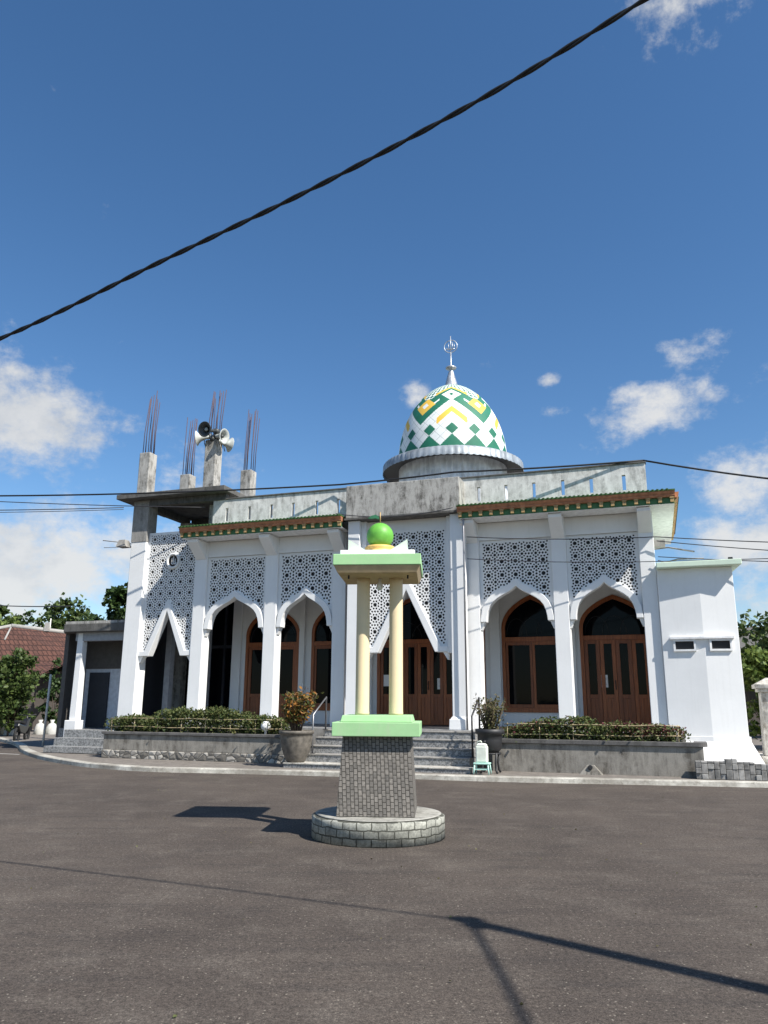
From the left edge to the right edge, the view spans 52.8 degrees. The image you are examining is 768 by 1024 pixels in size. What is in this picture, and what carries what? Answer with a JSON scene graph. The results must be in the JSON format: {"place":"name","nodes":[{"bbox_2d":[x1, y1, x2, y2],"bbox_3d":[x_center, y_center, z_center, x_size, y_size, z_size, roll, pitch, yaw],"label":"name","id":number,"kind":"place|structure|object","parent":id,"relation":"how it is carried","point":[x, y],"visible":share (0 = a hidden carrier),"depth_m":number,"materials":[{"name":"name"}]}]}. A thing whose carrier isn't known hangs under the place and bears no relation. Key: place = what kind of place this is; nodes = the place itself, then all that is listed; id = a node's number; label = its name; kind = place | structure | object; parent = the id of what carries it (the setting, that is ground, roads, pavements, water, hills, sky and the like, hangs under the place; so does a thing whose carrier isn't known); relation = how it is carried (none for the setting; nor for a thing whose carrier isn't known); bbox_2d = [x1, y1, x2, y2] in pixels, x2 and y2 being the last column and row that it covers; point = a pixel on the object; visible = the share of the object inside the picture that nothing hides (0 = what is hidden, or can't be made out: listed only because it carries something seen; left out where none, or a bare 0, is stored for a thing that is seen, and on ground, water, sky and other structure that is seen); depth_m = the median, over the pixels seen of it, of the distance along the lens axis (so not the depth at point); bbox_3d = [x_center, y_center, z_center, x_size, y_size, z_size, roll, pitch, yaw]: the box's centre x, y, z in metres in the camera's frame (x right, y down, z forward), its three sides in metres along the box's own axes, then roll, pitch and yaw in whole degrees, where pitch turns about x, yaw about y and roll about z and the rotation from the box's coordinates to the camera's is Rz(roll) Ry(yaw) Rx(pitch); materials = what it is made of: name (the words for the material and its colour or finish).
{"place":"outdoors","nodes":[
{"label":"outdoors","id":0,"kind":"place"},
{"bbox_2d":[1,780,756,1016],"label":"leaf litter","id":1,"kind":"object","parent":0,"point":[521,1004],"visible":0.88,"depth_m":7.45,"materials":[{"name":"brown plant"}]},
{"bbox_2d":[0,729,762,780],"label":"pavement","id":2,"kind":"structure","parent":0,"point":[33,742],"depth_m":19.00,"materials":[{"name":"grey concrete"}]},
{"bbox_2d":[0,647,45,735],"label":"shrub","id":3,"kind":"object","parent":2,"relation":"on","point":[15,694],"visible":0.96,"depth_m":32.76,"materials":[{"name":"green plant"}]},
{"bbox_2d":[35,657,61,724],"bbox_3d":[-16.138,9.047,37.987,1.752,3.738,1.908,6,-15,-20],"label":"shrub","id":4,"kind":"object","parent":2,"relation":"on","point":[54,689],"visible":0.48,"depth_m":37.63,"materials":[{"name":"green plant"}]},
{"bbox_2d":[43,592,90,670],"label":"tree","id":5,"kind":"object","parent":2,"relation":"on","point":[57,622],"visible":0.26,"depth_m":49.36,"materials":[{"name":"green plant"}]},
{"bbox_2d":[61,611,104,666],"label":"tree","id":6,"kind":"object","parent":2,"relation":"on","point":[91,616],"visible":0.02,"depth_m":46.37,"materials":[{"name":"green plant"}]},
{"bbox_2d":[101,582,127,619],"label":"tree","id":7,"kind":"object","parent":2,"relation":"on","point":[117,599],"visible":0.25,"depth_m":44.37,"materials":[{"name":"green plant"}]},
{"bbox_2d":[101,731,286,763],"bbox_3d":[-4.787,6.174,20.386,5.900,0.695,0.694,-4,-15,18],"label":"planter","id":8,"kind":"object","parent":2,"relation":"on","point":[245,748],"visible":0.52,"depth_m":20.11,"materials":[{"name":"concrete"}]},
{"bbox_2d":[109,717,282,732],"bbox_3d":[-5.049,5.688,20.426,5.250,0.476,0.053,-4,-15,18],"label":"bamboo fence","id":9,"kind":"object","parent":8,"relation":"on","point":[112,718],"visible":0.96,"depth_m":20.44,"materials":[{"name":"beige wood"}]},
{"bbox_2d":[103,705,290,733],"bbox_3d":[-4.973,5.587,20.684,5.956,0.856,1.241,-4,-15,18],"label":"hedge","id":10,"kind":"object","parent":8,"relation":"in","point":[212,714],"visible":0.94,"depth_m":20.56,"materials":[{"name":"green plant"}]},
{"bbox_2d":[261,721,270,733],"bbox_3d":[-3.026,5.556,19.788,0.260,0.410,0.256,-4,-15,18],"label":"ball lamp","id":11,"kind":"object","parent":8,"relation":"on","point":[264,725],"visible":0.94,"depth_m":19.72,"materials":[{"name":"white glass"}]},
{"bbox_2d":[283,729,478,773],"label":"entrance steps","id":12,"kind":"structure","parent":2,"relation":"on","point":[442,751],"depth_m":18.00,"materials":[{"name":"stone"}]},
{"bbox_2d":[279,730,313,762],"bbox_3d":[-2.087,5.563,18.388,0.840,0.720,0.840,-4,-15,18],"label":"flower pot","id":13,"kind":"object","parent":12,"relation":"on","point":[295,745],"visible":0.98,"depth_m":18.11,"materials":[{"name":"ceramic"}]},
{"bbox_2d":[280,686,323,730],"bbox_3d":[-2.050,4.787,18.555,1.111,1.221,1.107,-4,-15,18],"label":"croton plant","id":14,"kind":"object","parent":13,"relation":"in","point":[296,710],"visible":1,"depth_m":18.39,"materials":[{"name":"orange plant"}]},
{"bbox_2d":[310,696,326,753],"bbox_3d":[-1.587,5.230,19.077,0.100,1.337,0.860,-4,-15,18],"label":"handrail","id":15,"kind":"object","parent":12,"relation":"on","point":[325,700],"visible":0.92,"depth_m":19.18,"materials":[{"name":"metal"}]},
{"bbox_2d":[471,697,479,757],"bbox_3d":[2.122,4.946,17.838,0.100,1.337,0.860,-4,-15,18],"label":"handrail","id":16,"kind":"object","parent":12,"relation":"on","point":[472,727],"visible":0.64,"depth_m":17.49,"materials":[{"name":"metal"}]},
{"bbox_2d":[43,336,764,767],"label":"mosque","id":17,"kind":"structure","parent":2,"relation":"on","point":[243,600],"depth_m":22.03,"materials":[{"name":"white paint"}]},
{"bbox_2d":[0,605,69,606],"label":"overhead cable","id":18,"kind":"object","parent":17,"relation":"attached to","point":[34,606],"visible":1,"depth_m":27.29,"materials":[{"name":"black rubber"}]},
{"bbox_2d":[0,507,123,510],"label":"overhead cable","id":19,"kind":"object","parent":17,"relation":"attached to","point":[64,509],"visible":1,"depth_m":24.57,"materials":[{"name":"black rubber"}]},
{"bbox_2d":[0,509,123,512],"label":"overhead cable","id":20,"kind":"object","parent":17,"relation":"attached to","point":[62,511],"visible":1,"depth_m":24.56,"materials":[{"name":"black rubber"}]},
{"bbox_2d":[85,672,109,727],"bbox_3d":[-9.558,6.263,25.829,0.780,1.778,0.058,-4,-15,18],"label":"porch door","id":21,"kind":"structure","parent":17,"relation":"in","point":[98,690],"depth_m":25.80,"materials":[{"name":"grey metal"}]},
{"bbox_2d":[0,501,204,507],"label":"overhead cable","id":22,"kind":"object","parent":17,"relation":"attached to","point":[102,505],"visible":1,"depth_m":24.07,"materials":[{"name":"black rubber"}]},
{"bbox_2d":[195,431,217,445],"bbox_3d":[-5.585,-2.329,24.480,0.728,0.489,0.490,0,-14,1],"label":"loudspeaker","id":23,"kind":"object","parent":17,"relation":"attached to","point":[198,438],"visible":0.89,"depth_m":24.40,"materials":[{"name":"metal"}]},
{"bbox_2d":[198,421,219,438],"bbox_3d":[-5.448,-2.489,24.230,0.488,0.480,0.753,-4,-15,18],"label":"loudspeaker","id":24,"kind":"object","parent":17,"relation":"attached to","point":[204,429],"visible":1,"depth_m":24.02,"materials":[{"name":"metal"}]},
{"bbox_2d":[208,429,228,444],"bbox_3d":[-5.314,-2.353,24.412,0.748,0.484,0.486,-4,-15,18],"label":"loudspeaker","id":25,"kind":"object","parent":17,"relation":"attached to","point":[223,435],"visible":0.9,"depth_m":24.39,"materials":[{"name":"metal"}]},
{"bbox_2d":[210,436,233,451],"bbox_3d":[-5.194,-2.205,24.639,0.728,0.489,0.490,12,-18,-39],"label":"loudspeaker","id":26,"kind":"object","parent":17,"relation":"attached to","point":[229,445],"visible":0.73,"depth_m":24.69,"materials":[{"name":"metal"}]},
{"bbox_2d":[242,614,299,719],"bbox_3d":[-3.590,4.888,24.893,1.920,3.649,0.172,-4,-15,18],"label":"arched door","id":27,"kind":"structure","parent":17,"relation":"in","point":[289,653],"depth_m":24.87,"materials":[{"name":"brown wood"}]},
{"bbox_2d":[309,611,331,710],"bbox_3d":[-1.458,4.498,24.243,1.740,3.339,0.180,-4,-15,18],"label":"arched window","id":28,"kind":"structure","parent":17,"relation":"in","point":[321,644],"depth_m":24.35,"materials":[{"name":"brown wood"}]},
{"bbox_2d":[0,460,642,496],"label":"overhead cable","id":29,"kind":"object","parent":17,"relation":"attached to","point":[333,484],"visible":1,"depth_m":22.49,"materials":[{"name":"black rubber"}]},
{"bbox_2d":[336,507,452,516],"bbox_3d":[0.238,0.024,21.111,3.364,0.226,0.023,-4,-15,18],"label":"overhead cable","id":30,"kind":"object","parent":17,"relation":"attached to","point":[398,516],"visible":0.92,"depth_m":21.02,"materials":[{"name":"black rubber"}]},
{"bbox_2d":[377,598,486,724],"bbox_3d":[1.396,4.350,23.265,3.360,3.970,0.172,-4,-15,18],"label":"arched door","id":31,"kind":"structure","parent":17,"relation":"in","point":[427,673],"depth_m":23.21,"materials":[{"name":"brown wood"}]},
{"bbox_2d":[501,595,558,712],"bbox_3d":[4.283,4.059,22.324,1.740,3.339,0.180,-4,-15,18],"label":"arched window","id":32,"kind":"structure","parent":17,"relation":"in","point":[529,665],"depth_m":22.29,"materials":[{"name":"brown wood"}]},
{"bbox_2d":[579,595,651,726],"bbox_3d":[6.465,4.118,21.532,1.920,3.649,0.172,-4,-15,18],"label":"arched door","id":33,"kind":"structure","parent":17,"relation":"in","point":[611,621],"depth_m":21.52,"materials":[{"name":"brown wood"}]},
{"bbox_2d":[466,536,767,542],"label":"overhead cable","id":34,"kind":"object","parent":17,"relation":"attached to","point":[620,538],"visible":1,"depth_m":19.43,"materials":[{"name":"black rubber"}]},
{"bbox_2d":[467,558,767,562],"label":"overhead cable","id":35,"kind":"object","parent":17,"relation":"attached to","point":[603,562],"visible":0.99,"depth_m":19.39,"materials":[{"name":"black rubber"}]},
{"bbox_2d":[673,639,695,651],"bbox_3d":[7.184,3.186,18.491,0.502,0.280,0.070,-5,-15,22],"label":"vent window","id":36,"kind":"structure","parent":17,"relation":"in","point":[679,644],"depth_m":18.49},
{"bbox_2d":[643,460,767,478],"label":"overhead cable","id":37,"kind":"object","parent":17,"relation":"attached to","point":[707,470],"visible":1,"depth_m":19.27,"materials":[{"name":"black rubber"}]},
{"bbox_2d":[658,541,767,550],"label":"overhead cable","id":38,"kind":"object","parent":17,"relation":"attached to","point":[712,546],"visible":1,"depth_m":18.72,"materials":[{"name":"black rubber"}]},
{"bbox_2d":[658,556,767,561],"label":"overhead cable","id":39,"kind":"object","parent":17,"relation":"attached to","point":[709,559],"visible":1,"depth_m":18.75,"materials":[{"name":"black rubber"}]},
{"bbox_2d":[709,638,732,650],"bbox_3d":[7.938,3.129,18.243,0.495,0.280,0.070,-3,-14,13],"label":"vent window","id":40,"kind":"structure","parent":17,"relation":"in","point":[715,644],"depth_m":18.23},
{"bbox_2d":[473,762,491,774],"bbox_3d":[2.115,5.511,16.644,0.363,0.237,0.283,-4,-15,18],"label":"stool","id":41,"kind":"object","parent":2,"relation":"on","point":[488,764],"visible":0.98,"depth_m":16.57,"materials":[{"name":"plastic"}]},
{"bbox_2d":[476,741,487,762],"bbox_3d":[2.116,5.174,16.727,0.250,0.453,0.170,-4,-15,18],"label":"jerrycan","id":42,"kind":"object","parent":41,"relation":"on","point":[481,752],"visible":1,"depth_m":16.64,"materials":[{"name":"plastic"}]},
{"bbox_2d":[475,728,503,773],"bbox_3d":[2.348,5.281,17.109,0.640,0.936,0.640,-4,-15,18],"label":"flower pot","id":43,"kind":"object","parent":2,"relation":"on","point":[492,738],"visible":0.78,"depth_m":16.93,"materials":[{"name":"grey concrete"}]},
{"bbox_2d":[472,694,508,728],"bbox_3d":[2.383,4.541,17.284,0.805,1.000,0.798,-12,-19,42],"label":"potted shrub","id":44,"kind":"object","parent":43,"relation":"in","point":[489,712],"visible":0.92,"depth_m":17.15,"materials":[{"name":"green plant"}]},
{"bbox_2d":[492,738,707,776],"bbox_3d":[4.696,5.419,17.130,4.630,0.710,0.864,-4,-15,18],"label":"planter","id":45,"kind":"object","parent":2,"relation":"on","point":[638,758],"visible":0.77,"depth_m":16.86,"materials":[{"name":"concrete"}]},
{"bbox_2d":[505,723,680,741],"bbox_3d":[4.575,4.952,17.207,3.801,0.472,0.055,-4,-15,18],"label":"bamboo fence","id":46,"kind":"object","parent":45,"relation":"on","point":[573,734],"visible":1,"depth_m":17.20,"materials":[{"name":"beige wood"}]},
{"bbox_2d":[500,715,690,741],"bbox_3d":[4.662,4.931,17.480,4.251,0.680,1.164,-4,-15,18],"label":"hedge","id":47,"kind":"object","parent":45,"relation":"on","point":[587,730],"visible":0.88,"depth_m":17.31,"materials":[{"name":"green plant"}]},
{"bbox_2d":[695,758,767,780],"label":"paver stack","id":48,"kind":"object","parent":2,"relation":"on","point":[731,769],"visible":1,"depth_m":15.72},
{"bbox_2d":[737,609,767,652],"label":"tree","id":49,"kind":"object","parent":2,"relation":"on","point":[761,630],"visible":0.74,"depth_m":33.51,"materials":[{"name":"green plant"}]},
{"bbox_2d":[740,645,767,740],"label":"bush","id":50,"kind":"object","parent":2,"relation":"on","point":[754,660],"visible":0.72,"depth_m":26.69,"materials":[{"name":"green plant"}]},
{"bbox_2d":[743,635,767,692],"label":"tree","id":51,"kind":"object","parent":2,"relation":"on","point":[756,643],"visible":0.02,"depth_m":36.32,"materials":[{"name":"green plant"}]},
{"bbox_2d":[759,753,767,763],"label":"stone plinth","id":52,"kind":"structure","parent":2,"relation":"on","point":[764,758],"depth_m":17.89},
{"bbox_2d":[752,678,767,755],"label":"gate pillar","id":53,"kind":"structure","parent":52,"relation":"on","point":[760,687],"depth_m":18.44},
{"bbox_2d":[0,742,767,1023],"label":"road","id":54,"kind":"structure","parent":0,"point":[103,920],"depth_m":6.26,"materials":[{"name":"grey asphalt"}]},
{"bbox_2d":[0,724,4,734],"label":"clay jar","id":55,"kind":"object","parent":54,"relation":"on","point":[2,731],"visible":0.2,"depth_m":34.15,"materials":[{"name":"grey ceramic"}]},
{"bbox_2d":[3,728,13,734],"bbox_3d":[-16.354,9.468,33.894,0.553,0.765,0.536,0,-14,0],"label":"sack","id":56,"kind":"object","parent":54,"relation":"on","point":[10,733],"visible":0.07,"depth_m":33.66,"materials":[{"name":"grey fabric"}]},
{"bbox_2d":[0,614,22,625],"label":"tree","id":57,"kind":"object","parent":54,"relation":"on","point":[5,622],"visible":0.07,"depth_m":59.67,"materials":[{"name":"green plant"}]},
{"bbox_2d":[0,604,25,624],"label":"tree","id":58,"kind":"object","parent":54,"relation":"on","point":[4,610],"visible":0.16,"depth_m":65.66,"materials":[{"name":"green plant"}]},
{"bbox_2d":[13,714,36,740],"bbox_3d":[-13.944,8.351,29.854,0.686,1.073,1.879,2,-14,-8],"label":"motorcycle","id":59,"kind":"object","parent":54,"relation":"on","point":[22,727],"visible":0.92,"depth_m":29.62,"materials":[{"name":"metal"}]},
{"bbox_2d":[0,622,65,731],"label":"tiled house","id":60,"kind":"structure","parent":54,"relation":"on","point":[45,644],"depth_m":42.28,"materials":[{"name":"tile"}]},
{"bbox_2d":[33,720,43,734],"bbox_3d":[-15.504,9.732,34.861,0.518,0.720,0.504,0,-14,0],"label":"sack","id":61,"kind":"object","parent":54,"relation":"on","point":[38,728],"visible":0.73,"depth_m":34.69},
{"bbox_2d":[42,674,51,745],"bbox_3d":[-11.476,6.774,26.330,0.100,2.451,0.080,0,-14,0],"label":"thin post","id":62,"kind":"object","parent":54,"relation":"on","point":[46,711],"visible":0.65,"depth_m":26.31,"materials":[{"name":"grey metal"}]},
{"bbox_2d":[32,608,66,626],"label":"tree","id":63,"kind":"object","parent":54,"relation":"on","point":[38,620],"visible":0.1,"depth_m":57.37,"materials":[{"name":"green plant"}]},
{"bbox_2d":[45,720,56,733],"bbox_3d":[-15.055,9.782,35.056,0.518,0.720,0.504,0,-14,0],"label":"sack","id":64,"kind":"object","parent":54,"relation":"on","point":[51,727],"visible":0.77,"depth_m":34.89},
{"bbox_2d":[311,512,444,847],"bbox_3d":[-0.060,1.986,9.963,1.630,4.080,1.630,-1,-14,4],"label":"monument","id":65,"kind":"object","parent":54,"relation":"on","point":[376,807],"visible":1,"depth_m":9.30,"materials":[{"name":"stone"}]},
{"bbox_2d":[0,737,767,787],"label":"kerb","id":66,"kind":"structure","parent":54,"relation":"on","point":[23,748],"depth_m":16.37,"materials":[{"name":"grey concrete"}]},
{"bbox_3d":[5.568,-1.451,2.385,0.230,7.310,0.330,0,-14,0],"label":"utility pole","id":67,"kind":"object","parent":54,"relation":"on","visible":0},
{"bbox_2d":[0,0,648,340],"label":"overhead cable","id":68,"kind":"object","parent":67,"relation":"attached to","point":[523,74],"visible":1,"depth_m":5.95,"materials":[{"name":"black rubber"}]},
{"bbox_2d":[0,0,767,626],"label":"sky","id":69,"kind":"structure","parent":0,"point":[589,236],"materials":[{"name":"blue"}]},
{"bbox_2d":[739,627,767,735],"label":"tree","id":70,"kind":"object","parent":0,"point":[752,695],"depth_m":38.13,"materials":[{"name":"plant"}]},
{"label":"ground","id":71,"kind":"structure","parent":0,"visible":0},
{"bbox_2d":[20,610,36,625],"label":"tree","id":72,"kind":"object","parent":71,"relation":"on","point":[28,614],"visible":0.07,"depth_m":73.40,"materials":[{"name":"green plant"}]}
]}

